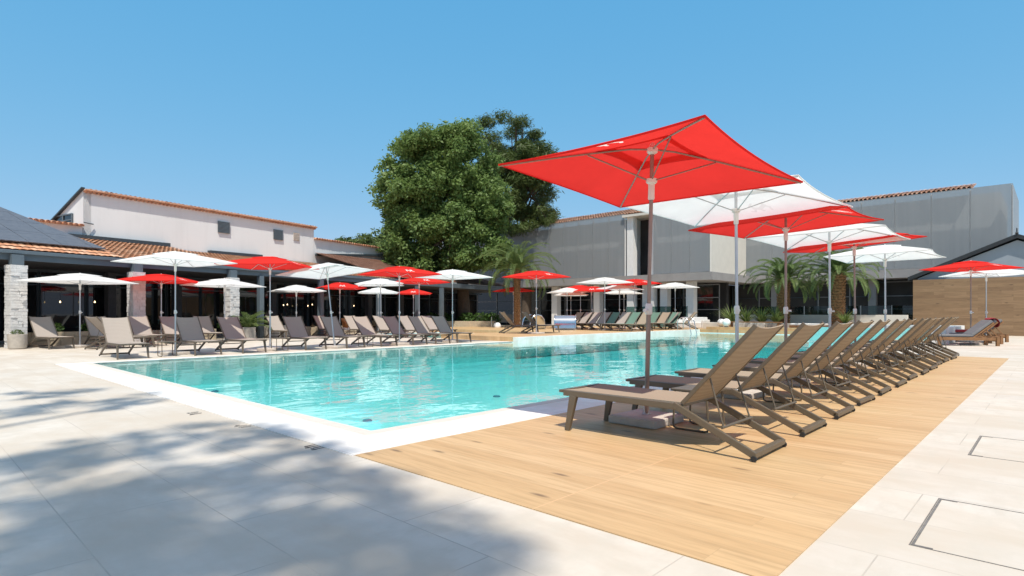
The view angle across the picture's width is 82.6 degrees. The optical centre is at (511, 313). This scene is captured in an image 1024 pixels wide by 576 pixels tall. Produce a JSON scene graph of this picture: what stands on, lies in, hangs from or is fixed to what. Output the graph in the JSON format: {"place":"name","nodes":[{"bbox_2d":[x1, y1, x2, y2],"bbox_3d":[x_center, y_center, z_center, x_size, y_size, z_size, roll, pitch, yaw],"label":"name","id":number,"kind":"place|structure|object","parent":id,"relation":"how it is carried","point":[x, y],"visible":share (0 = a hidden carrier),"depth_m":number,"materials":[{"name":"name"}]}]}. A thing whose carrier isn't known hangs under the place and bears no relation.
{"place":"outdoors","nodes":[
{"label":"outdoors","id":0,"kind":"place"},
{"bbox_2d":[51,187,317,262],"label":"white building","id":1,"kind":"structure","parent":0,"point":[101,213],"depth_m":33.49,"materials":[{"name":"paint"}]},
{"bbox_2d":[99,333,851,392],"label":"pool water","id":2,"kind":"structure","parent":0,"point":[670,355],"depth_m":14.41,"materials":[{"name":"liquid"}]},
{"bbox_2d":[0,325,1023,575],"bbox_3d":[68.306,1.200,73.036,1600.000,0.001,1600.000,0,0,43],"label":"ground","id":3,"kind":"structure","parent":0,"point":[100,477],"depth_m":3.64,"materials":[{"name":"beige stone"}]},
{"bbox_2d":[4,254,27,348],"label":"stone pillar","id":4,"kind":"structure","parent":3,"relation":"on","point":[16,305],"depth_m":20.03,"materials":[{"name":"grey stone"}]},
{"bbox_2d":[7,334,27,348],"bbox_3d":[-16.773,0.948,19.746,0.550,0.505,0.544,0,0,0],"label":"plant pot","id":5,"kind":"object","parent":3,"relation":"on","point":[16,341],"visible":0.97,"depth_m":19.55,"materials":[{"name":"stone"}]},
{"bbox_2d":[27,316,74,349],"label":"sun lounger","id":6,"kind":"object","parent":3,"relation":"on","point":[43,327],"visible":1,"depth_m":20.55,"materials":[{"name":"fabric"}]},
{"bbox_2d":[30,218,83,234],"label":"white wing","id":7,"kind":"structure","parent":3,"relation":"on","point":[71,228],"depth_m":28.32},
{"bbox_2d":[27,331,104,346],"bbox_3d":[-16.920,0.942,22.296,0.720,0.516,3.223,0,0,30],"label":"stone planter","id":8,"kind":"object","parent":3,"relation":"on","point":[66,341],"visible":0.35,"depth_m":21.87,"materials":[{"name":"stone"}]},
{"bbox_2d":[14,273,138,347],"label":"parasol","id":9,"kind":"object","parent":3,"relation":"on","point":[79,279],"visible":1,"depth_m":20.67,"materials":[{"name":"fabric"}]},
{"bbox_2d":[84,316,155,349],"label":"sun lounger","id":10,"kind":"object","parent":3,"relation":"on","point":[96,322],"visible":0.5,"depth_m":19.63,"materials":[{"name":"fabric"}]},
{"bbox_2d":[99,317,149,359],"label":"sun lounger","id":11,"kind":"object","parent":3,"relation":"on","point":[117,332],"visible":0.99,"depth_m":16.45,"materials":[{"name":"fabric"}]},
{"bbox_2d":[127,263,145,341],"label":"stone pillar","id":12,"kind":"structure","parent":3,"relation":"on","point":[136,298],"depth_m":23.46,"materials":[{"name":"grey stone"}]},
{"bbox_2d":[127,316,166,345],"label":"sun lounger","id":13,"kind":"object","parent":3,"relation":"on","point":[140,326],"visible":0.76,"depth_m":22.55,"materials":[{"name":"fabric"}]},
{"bbox_2d":[117,274,198,343],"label":"parasol","id":14,"kind":"object","parent":3,"relation":"on","point":[161,279],"visible":0.89,"depth_m":23.27,"materials":[{"name":"fabric"}]},
{"bbox_2d":[159,316,180,342],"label":"sun lounger","id":15,"kind":"object","parent":3,"relation":"on","point":[167,323],"visible":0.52,"depth_m":23.50,"materials":[{"name":"fabric"}]},
{"bbox_2d":[111,251,236,354],"bbox_3d":[-9.884,-0.322,17.100,2.400,3.044,2.400,0,0,33],"label":"parasol","id":16,"kind":"object","parent":3,"relation":"on","point":[175,259],"visible":0.98,"depth_m":17.08,"materials":[{"name":"fabric"}]},
{"bbox_2d":[176,316,222,355],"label":"sun lounger","id":17,"kind":"object","parent":3,"relation":"on","point":[190,330],"visible":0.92,"depth_m":17.86,"materials":[{"name":"fabric"}]},
{"bbox_2d":[181,278,264,341],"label":"parasol","id":18,"kind":"object","parent":3,"relation":"on","point":[224,283],"visible":0.93,"depth_m":24.82,"materials":[{"name":"fabric"}]},
{"bbox_2d":[225,270,239,319],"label":"stone pillar","id":19,"kind":"structure","parent":3,"relation":"on","point":[232,304],"depth_m":27.13,"materials":[{"name":"grey stone"}]},
{"bbox_2d":[215,316,267,353],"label":"sun lounger","id":20,"kind":"object","parent":3,"relation":"on","point":[231,329],"visible":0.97,"depth_m":18.71,"materials":[{"name":"fabric"}]},
{"bbox_2d":[242,327,255,338],"bbox_3d":[-12.560,0.925,27.743,0.600,0.550,0.600,0,0,-29],"label":"plant pot","id":21,"kind":"object","parent":3,"relation":"on","point":[249,332],"visible":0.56,"depth_m":27.51,"materials":[{"name":"concrete"}]},
{"bbox_2d":[230,311,271,329],"bbox_3d":[-12.555,0.322,27.719,2.081,0.932,2.127,0,0,25],"label":"potted palm","id":22,"kind":"object","parent":21,"relation":"in","point":[248,320],"visible":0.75,"depth_m":27.63,"materials":[{"name":"green plant"}]},
{"bbox_2d":[0,233,507,342],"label":"restaurant building","id":23,"kind":"structure","parent":3,"relation":"on","point":[43,260],"depth_m":29.13,"materials":[{"name":"ceramic"}]},
{"bbox_2d":[0,270,38,339],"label":"window","id":24,"kind":"structure","parent":23,"relation":"in","point":[32,287],"depth_m":24.40,"materials":[{"name":"black glass"}]},
{"bbox_2d":[0,207,105,249],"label":"solar array","id":25,"kind":"object","parent":23,"relation":"on","point":[15,227],"visible":1,"depth_m":22.84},
{"bbox_2d":[39,271,86,331],"bbox_3d":[-19.602,-0.350,25.448,0.098,2.900,1.810,0,0,30],"label":"window","id":26,"kind":"structure","parent":23,"relation":"in","point":[66,312],"depth_m":25.47,"materials":[{"name":"black glass"}]},
{"bbox_2d":[87,275,126,317],"bbox_3d":[-18.718,-0.350,26.998,0.098,2.900,1.810,0,0,30],"label":"window","id":27,"kind":"structure","parent":23,"relation":"in","point":[95,293],"depth_m":26.77,"materials":[{"name":"black glass"}]},
{"bbox_2d":[144,284,166,329],"bbox_3d":[-17.835,-0.350,28.548,0.098,2.900,1.810,0,0,30],"label":"window","id":28,"kind":"structure","parent":23,"relation":"in","point":[153,291],"depth_m":28.87,"materials":[{"name":"black glass"}]},
{"bbox_2d":[167,280,200,317],"bbox_3d":[-16.951,-0.350,30.098,0.098,2.900,1.810,0,0,30],"label":"window","id":29,"kind":"structure","parent":23,"relation":"in","point":[191,295],"depth_m":30.37,"materials":[{"name":"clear glass"}]},
{"bbox_2d":[201,280,223,331],"bbox_3d":[-16.068,-0.350,31.648,0.098,2.900,1.810,0,0,30],"label":"window","id":30,"kind":"structure","parent":23,"relation":"in","point":[212,299],"depth_m":31.53,"materials":[{"name":"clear glass"}]},
{"bbox_2d":[238,283,256,331],"bbox_3d":[-15.184,-0.350,33.198,0.098,2.900,1.810,0,0,30],"label":"window","id":31,"kind":"structure","parent":23,"relation":"in","point":[248,296],"depth_m":33.38,"materials":[{"name":"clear glass"}]},
{"bbox_2d":[264,284,284,325],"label":"window","id":32,"kind":"structure","parent":23,"relation":"in","point":[280,308],"depth_m":35.15,"materials":[{"name":"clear glass"}]},
{"bbox_2d":[285,284,307,326],"bbox_3d":[-13.417,-0.350,36.298,0.098,2.900,1.810,0,0,30],"label":"window","id":33,"kind":"structure","parent":23,"relation":"in","point":[290,298],"depth_m":36.37,"materials":[{"name":"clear glass"}]},
{"bbox_2d":[308,285,329,326],"bbox_3d":[-12.534,-0.350,37.848,0.098,2.900,1.810,0,0,30],"label":"window","id":34,"kind":"structure","parent":23,"relation":"in","point":[310,295],"depth_m":37.47,"materials":[{"name":"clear glass"}]},
{"bbox_2d":[330,290,349,325],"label":"window","id":35,"kind":"structure","parent":23,"relation":"in","point":[334,294],"depth_m":39.48,"materials":[{"name":"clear glass"}]},
{"bbox_2d":[350,289,364,316],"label":"window","id":36,"kind":"structure","parent":23,"relation":"in","point":[357,301],"depth_m":40.86,"materials":[{"name":"black glass"}]},
{"bbox_2d":[385,290,396,317],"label":"window","id":37,"kind":"structure","parent":23,"relation":"in","point":[390,299],"depth_m":43.84,"materials":[{"name":"black glass"}]},
{"bbox_2d":[257,276,263,337],"bbox_3d":[-12.414,-0.328,28.746,0.360,3.055,0.360,0,0,30],"label":"steel post","id":38,"kind":"object","parent":3,"relation":"on","point":[260,303],"visible":0.71,"depth_m":28.66,"materials":[{"name":"grey metal"}]},
{"bbox_2d":[214,256,319,350],"bbox_3d":[-7.892,-0.339,19.000,2.400,3.077,2.400,0,0,2],"label":"parasol","id":39,"kind":"object","parent":3,"relation":"on","point":[269,263],"visible":0.98,"depth_m":18.98,"materials":[{"name":"fabric"}]},
{"bbox_2d":[267,285,324,336],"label":"parasol","id":40,"kind":"object","parent":3,"relation":"on","point":[296,289],"visible":0.94,"depth_m":29.17,"materials":[{"name":"fabric"}]},
{"bbox_2d":[282,316,327,349],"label":"sun lounger","id":41,"kind":"object","parent":3,"relation":"on","point":[296,328],"visible":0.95,"depth_m":20.34,"materials":[{"name":"fabric"}]},
{"bbox_2d":[317,280,323,335],"bbox_3d":[-10.531,-0.328,32.050,0.360,3.055,0.360,0,0,30],"label":"steel post","id":42,"kind":"object","parent":3,"relation":"on","point":[320,302],"visible":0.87,"depth_m":31.96,"materials":[{"name":"grey metal"}]},
{"bbox_2d":[276,263,374,348],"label":"parasol","id":43,"kind":"object","parent":3,"relation":"on","point":[328,270],"visible":0.98,"depth_m":20.65,"materials":[{"name":"fabric"}]},
{"bbox_2d":[315,282,365,334],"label":"parasol","id":44,"kind":"object","parent":3,"relation":"on","point":[339,286],"visible":0.87,"depth_m":31.16,"materials":[{"name":"fabric"}]},
{"bbox_2d":[319,316,366,347],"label":"sun lounger","id":45,"kind":"object","parent":3,"relation":"on","point":[339,333],"visible":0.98,"depth_m":21.36,"materials":[{"name":"fabric"}]},
{"bbox_2d":[351,316,398,346],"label":"sun lounger","id":46,"kind":"object","parent":3,"relation":"on","point":[364,325],"visible":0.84,"depth_m":22.38,"materials":[{"name":"fabric"}]},
{"bbox_2d":[355,278,403,336],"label":"parasol","id":47,"kind":"object","parent":3,"relation":"on","point":[380,282],"visible":0.91,"depth_m":29.65,"materials":[{"name":"fabric"}]},
{"bbox_2d":[358,266,441,344],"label":"parasol","id":48,"kind":"object","parent":3,"relation":"on","point":[403,271],"visible":0.99,"depth_m":22.43,"materials":[{"name":"fabric"}]},
{"bbox_2d":[382,316,428,344],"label":"sun lounger","id":49,"kind":"object","parent":3,"relation":"on","point":[392,323],"visible":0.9,"depth_m":23.28,"materials":[{"name":"fabric"}]},
{"bbox_2d":[314,238,502,285],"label":"white wing","id":50,"kind":"structure","parent":3,"relation":"on","point":[347,253],"depth_m":43.77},
{"bbox_2d":[396,278,450,335],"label":"parasol","id":51,"kind":"object","parent":3,"relation":"on","point":[422,281],"visible":0.65,"depth_m":30.19,"materials":[{"name":"fabric"}]},
{"bbox_2d":[407,316,451,343],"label":"sun lounger","id":52,"kind":"object","parent":3,"relation":"on","point":[419,324],"visible":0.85,"depth_m":24.23,"materials":[{"name":"fabric"}]},
{"bbox_2d":[362,116,520,320],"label":"broadleaf tree","id":53,"kind":"object","parent":3,"relation":"on","point":[446,194],"visible":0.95,"depth_m":45.15,"materials":[{"name":"green plant"}]},
{"bbox_2d":[430,316,471,342],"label":"sun lounger","id":54,"kind":"object","parent":3,"relation":"on","point":[441,324],"visible":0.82,"depth_m":25.21,"materials":[{"name":"fabric"}]},
{"bbox_2d":[414,269,492,342],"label":"parasol","id":55,"kind":"object","parent":3,"relation":"on","point":[452,274],"visible":0.93,"depth_m":24.27,"materials":[{"name":"fabric"}]},
{"bbox_2d":[447,321,494,326],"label":"garden wall","id":56,"kind":"structure","parent":3,"relation":"on","point":[471,323],"depth_m":44.62,"materials":[{"name":"beige stone"}]},
{"bbox_2d":[96,332,853,430],"bbox_3d":[5.198,1.575,21.735,11.900,0.750,32.150,0,0,43],"label":"pool basin","id":57,"kind":"object","parent":3,"relation":"in","point":[383,407],"depth_m":13.70,"materials":[{"name":"teal tile"}]},
{"bbox_2d":[54,341,702,455],"bbox_3d":[2.588,1.226,18.637,13.020,0.068,25.440,0,0,43],"label":"pool coping","id":58,"kind":"object","parent":57,"relation":"on","point":[341,441],"visible":0.39,"depth_m":6.68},
{"bbox_2d":[84,363,694,435],"bbox_3d":[2.675,1.219,18.913,12.070,0.062,24.920,0,0,43],"label":"overflow edge","id":59,"kind":"object","parent":58,"relation":"on","point":[317,420],"visible":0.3,"depth_m":7.07,"materials":[{"name":"stone"}]},
{"bbox_2d":[513,329,699,342],"bbox_3d":[6.045,1.255,31.143,0.315,0.490,17.250,0,0,43],"label":"terrace riser","id":60,"kind":"object","parent":57,"relation":"on","point":[566,337],"visible":0.36,"depth_m":28.75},
{"bbox_2d":[468,241,563,327],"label":"palm tree","id":61,"kind":"object","parent":3,"relation":"on","point":[518,261],"visible":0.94,"depth_m":41.75,"materials":[{"name":"green plant"}]},
{"bbox_2d":[475,108,564,324],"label":"broadleaf tree","id":62,"kind":"object","parent":3,"relation":"on","point":[539,210],"visible":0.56,"depth_m":54.14,"materials":[{"name":"green plant"}]},
{"bbox_2d":[430,326,792,341],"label":"timber terrace","id":63,"kind":"structure","parent":3,"relation":"on","point":[487,333],"depth_m":33.58,"materials":[{"name":"brown wood"}]},
{"bbox_2d":[502,270,569,333],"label":"parasol","id":64,"kind":"object","parent":63,"relation":"on","point":[536,274],"visible":1,"depth_m":28.50,"materials":[{"name":"fabric"}]},
{"bbox_2d":[578,277,633,330],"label":"parasol","id":65,"kind":"object","parent":63,"relation":"on","point":[604,280],"visible":1,"depth_m":34.34,"materials":[{"name":"fabric"}]},
{"bbox_2d":[738,254,825,322],"bbox_3d":[16.989,-1.335,36.559,4.729,4.670,5.079,0,0,8],"label":"palm tree","id":66,"kind":"object","parent":63,"relation":"on","point":[777,269],"visible":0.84,"depth_m":36.25,"materials":[{"name":"green plant"}]},
{"bbox_2d":[793,247,891,325],"bbox_3d":[19.242,-1.461,34.329,5.054,4.922,4.848,0,0,-34],"label":"palm tree","id":67,"kind":"object","parent":63,"relation":"on","point":[839,273],"visible":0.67,"depth_m":34.09,"materials":[{"name":"green plant"}]},
{"bbox_2d":[608,306,687,326],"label":"glass railing","id":68,"kind":"object","parent":3,"relation":"on","point":[683,310],"visible":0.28,"depth_m":44.88,"materials":[{"name":"clear glass"}]},
{"bbox_2d":[355,354,1008,575],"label":"wood deck","id":69,"kind":"structure","parent":3,"relation":"on","point":[709,497],"depth_m":4.58,"materials":[{"name":"wood"}]},
{"bbox_2d":[498,115,802,428],"bbox_3d":[1.462,-0.310,6.113,2.286,3.007,2.281,0,0,44],"label":"parasol","id":70,"kind":"object","parent":69,"relation":"on","point":[701,155],"visible":1,"depth_m":6.29,"materials":[{"name":"fabric"}]},
{"bbox_2d":[559,323,786,461],"bbox_3d":[1.466,0.641,5.610,2.009,1.115,0.748,0,0,43],"label":"sun lounger","id":71,"kind":"object","parent":69,"relation":"on","point":[740,355],"visible":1,"depth_m":5.24,"materials":[{"name":"fabric"}]},
{"bbox_2d":[671,385,726,432],"bbox_3d":[1.941,0.984,6.058,0.420,0.420,0.420,0,0,43],"label":"side table","id":72,"kind":"object","parent":69,"relation":"on","point":[687,388],"visible":0.59,"depth_m":6.03,"materials":[{"name":"beige paint"}]},
{"bbox_2d":[626,321,826,436],"bbox_3d":[2.338,0.641,6.561,2.009,1.115,0.748,0,0,43],"label":"sun lounger","id":73,"kind":"object","parent":69,"relation":"on","point":[784,352],"visible":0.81,"depth_m":6.11,"materials":[{"name":"fabric"}]},
{"bbox_2d":[626,174,852,399],"bbox_3d":[3.250,-0.356,8.449,2.448,3.100,2.448,0,0,43],"label":"parasol","id":74,"kind":"object","parent":69,"relation":"on","point":[735,207],"visible":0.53,"depth_m":8.80,"materials":[{"name":"fabric"}]},
{"bbox_2d":[675,320,854,419],"bbox_3d":[3.187,0.641,7.493,2.009,1.115,0.748,0,0,43],"label":"sun lounger","id":75,"kind":"object","parent":69,"relation":"on","point":[820,345],"visible":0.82,"depth_m":7.01,"materials":[{"name":"fabric"}]},
{"bbox_2d":[688,206,883,386],"bbox_3d":[4.665,-0.326,9.891,2.401,3.040,2.401,0,0,43],"label":"parasol","id":76,"kind":"object","parent":69,"relation":"on","point":[785,224],"visible":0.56,"depth_m":10.10,"materials":[{"name":"fabric"}]},
{"bbox_2d":[712,320,875,405],"bbox_3d":[4.030,0.641,8.459,2.009,1.115,0.748,0,0,44],"label":"sun lounger","id":77,"kind":"object","parent":69,"relation":"on","point":[842,343],"visible":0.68,"depth_m":7.93,"materials":[{"name":"fabric"}]},
{"bbox_2d":[749,319,891,395],"bbox_3d":[4.857,0.641,9.369,2.009,1.115,0.748,0,0,42],"label":"sun lounger","id":78,"kind":"object","parent":69,"relation":"on","point":[864,339],"visible":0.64,"depth_m":8.85,"materials":[{"name":"fabric"}]},
{"bbox_2d":[747,223,910,373],"bbox_3d":[6.460,-0.336,11.853,2.400,3.060,2.400,0,0,43],"label":"parasol","id":79,"kind":"object","parent":69,"relation":"on","point":[829,236],"visible":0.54,"depth_m":12.01,"materials":[{"name":"fabric"}]},
{"bbox_2d":[789,318,906,387],"bbox_3d":[5.730,0.641,10.308,2.009,1.115,0.748,0,0,43],"label":"sun lounger","id":80,"kind":"object","parent":69,"relation":"on","point":[882,337],"visible":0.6,"depth_m":9.77,"materials":[{"name":"fabric"}]},
{"bbox_2d":[783,233,926,366],"bbox_3d":[7.852,-0.366,13.323,2.401,3.121,2.402,0,0,43],"label":"parasol","id":81,"kind":"object","parent":69,"relation":"on","point":[816,248],"visible":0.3,"depth_m":13.30,"materials":[{"name":"fabric"}]},
{"bbox_2d":[794,318,917,380],"bbox_3d":[6.598,0.641,11.299,2.009,1.115,0.748,0,0,43],"label":"sun lounger","id":82,"kind":"object","parent":69,"relation":"on","point":[895,334],"visible":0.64,"depth_m":10.76,"materials":[{"name":"fabric"}]},
{"bbox_2d":[824,318,928,374],"bbox_3d":[7.462,0.641,12.195,2.009,1.115,0.748,0,0,42],"label":"sun lounger","id":83,"kind":"object","parent":69,"relation":"on","point":[908,333],"visible":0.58,"depth_m":11.64,"materials":[{"name":"fabric"}]},
{"bbox_2d":[828,318,937,370],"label":"sun lounger","id":84,"kind":"object","parent":69,"relation":"on","point":[919,330],"visible":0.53,"depth_m":12.60,"materials":[{"name":"fabric"}]},
{"bbox_2d":[823,244,945,358],"bbox_3d":[10.046,-0.336,15.688,2.400,3.060,2.400,0,0,43],"label":"parasol","id":85,"kind":"object","parent":69,"relation":"on","point":[884,253],"visible":0.9,"depth_m":15.68,"materials":[{"name":"fabric"}]},
{"bbox_2d":[849,317,942,364],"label":"sun lounger","id":86,"kind":"object","parent":69,"relation":"on","point":[937,362],"visible":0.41,"depth_m":13.67,"materials":[{"name":"fabric"}]},
{"bbox_2d":[852,317,948,362],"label":"sun lounger","id":87,"kind":"object","parent":69,"relation":"on","point":[933,328],"visible":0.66,"depth_m":14.50,"materials":[{"name":"fabric"}]},
{"bbox_2d":[868,317,956,359],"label":"sun lounger","id":88,"kind":"object","parent":69,"relation":"on","point":[940,329],"visible":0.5,"depth_m":15.40,"materials":[{"name":"fabric"}]},
{"bbox_2d":[440,183,1018,325],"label":"screened building","id":89,"kind":"structure","parent":3,"relation":"on","point":[951,223],"depth_m":45.78,"materials":[{"name":"grey metal"}]},
{"bbox_2d":[477,293,496,320],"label":"window","id":90,"kind":"structure","parent":89,"relation":"in","point":[485,304],"depth_m":63.49,"materials":[{"name":"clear glass"}]},
{"bbox_2d":[497,292,512,322],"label":"window","id":91,"kind":"structure","parent":89,"relation":"in","point":[504,304],"depth_m":61.62,"materials":[{"name":"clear glass"}]},
{"bbox_2d":[540,290,564,323],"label":"window","id":92,"kind":"structure","parent":89,"relation":"in","point":[545,302],"depth_m":57.69,"materials":[{"name":"black glass"}]},
{"bbox_2d":[565,292,590,322],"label":"window","id":93,"kind":"structure","parent":89,"relation":"in","point":[573,303],"depth_m":55.19,"materials":[{"name":"black glass"}]},
{"bbox_2d":[591,291,618,322],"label":"window","id":94,"kind":"structure","parent":89,"relation":"in","point":[611,300],"depth_m":52.80,"materials":[{"name":"black glass"}]},
{"bbox_2d":[683,284,719,321],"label":"window","id":95,"kind":"structure","parent":89,"relation":"in","point":[708,295],"depth_m":46.36,"materials":[{"name":"black glass"}]},
{"bbox_2d":[732,286,758,314],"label":"window","id":96,"kind":"structure","parent":89,"relation":"in","point":[748,300],"depth_m":49.53,"materials":[{"name":"glass"}]},
{"bbox_2d":[789,284,817,305],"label":"window","id":97,"kind":"structure","parent":89,"relation":"in","point":[796,298],"depth_m":46.55,"materials":[{"name":"glass"}]},
{"bbox_2d":[818,283,849,305],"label":"window","id":98,"kind":"structure","parent":89,"relation":"in","point":[824,294],"depth_m":45.31,"materials":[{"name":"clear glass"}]},
{"bbox_2d":[850,282,883,305],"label":"window","id":99,"kind":"structure","parent":89,"relation":"in","point":[861,300],"depth_m":43.58,"materials":[{"name":"glass"}]},
{"bbox_2d":[886,281,912,305],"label":"window","id":100,"kind":"structure","parent":89,"relation":"in","point":[898,293],"depth_m":42.03,"materials":[{"name":"black glass"}]},
{"bbox_2d":[739,315,907,324],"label":"white wall","id":101,"kind":"structure","parent":3,"relation":"on","point":[824,318],"depth_m":35.94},
{"bbox_2d":[754,305,912,324],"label":"glass railing","id":102,"kind":"object","parent":3,"relation":"on","point":[861,310],"visible":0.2,"depth_m":41.35,"materials":[{"name":"clear glass"}]},
{"bbox_2d":[809,324,964,343],"bbox_3d":[17.186,0.930,26.604,4.960,0.740,6.260,0,0,43],"label":"raised spa","id":103,"kind":"object","parent":3,"relation":"on","point":[823,330],"visible":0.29,"depth_m":24.64,"materials":[{"name":"liquid"}]},
{"bbox_2d":[927,320,999,345],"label":"teak lounger","id":104,"kind":"object","parent":3,"relation":"on","point":[975,330],"visible":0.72,"depth_m":21.68,"materials":[{"name":"brown wood"}]},
{"bbox_2d":[908,228,1023,281],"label":"gabled outbuilding","id":105,"kind":"structure","parent":3,"relation":"on","point":[1008,251],"depth_m":32.27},
{"bbox_2d":[909,498,1023,570],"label":"inspection cover","id":106,"kind":"object","parent":3,"relation":"on","point":[914,538],"visible":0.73,"depth_m":3.23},
{"bbox_2d":[913,276,1023,335],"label":"wood screen wall","id":107,"kind":"structure","parent":3,"relation":"on","point":[939,298],"depth_m":32.48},
{"bbox_2d":[921,260,1023,344],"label":"parasol","id":108,"kind":"object","parent":3,"relation":"on","point":[970,266],"visible":0.97,"depth_m":22.38,"materials":[{"name":"fabric"}]},
{"bbox_2d":[939,269,1023,342],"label":"parasol","id":109,"kind":"object","parent":3,"relation":"on","point":[998,273],"visible":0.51,"depth_m":23.98,"materials":[{"name":"fabric"}]},
{"bbox_2d":[0,0,1023,285],"label":"sky","id":110,"kind":"structure","parent":0,"point":[285,110],"materials":[{"name":"blue"}]},
{"bbox_2d":[554,315,576,329],"bbox_3d":[3.263,0.530,35.569,1.330,0.940,1.150,0,0,8],"label":"water spout","id":111,"kind":"object","parent":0,"point":[566,322],"visible":0.94,"depth_m":35.14,"materials":[{"name":"silver metal"}]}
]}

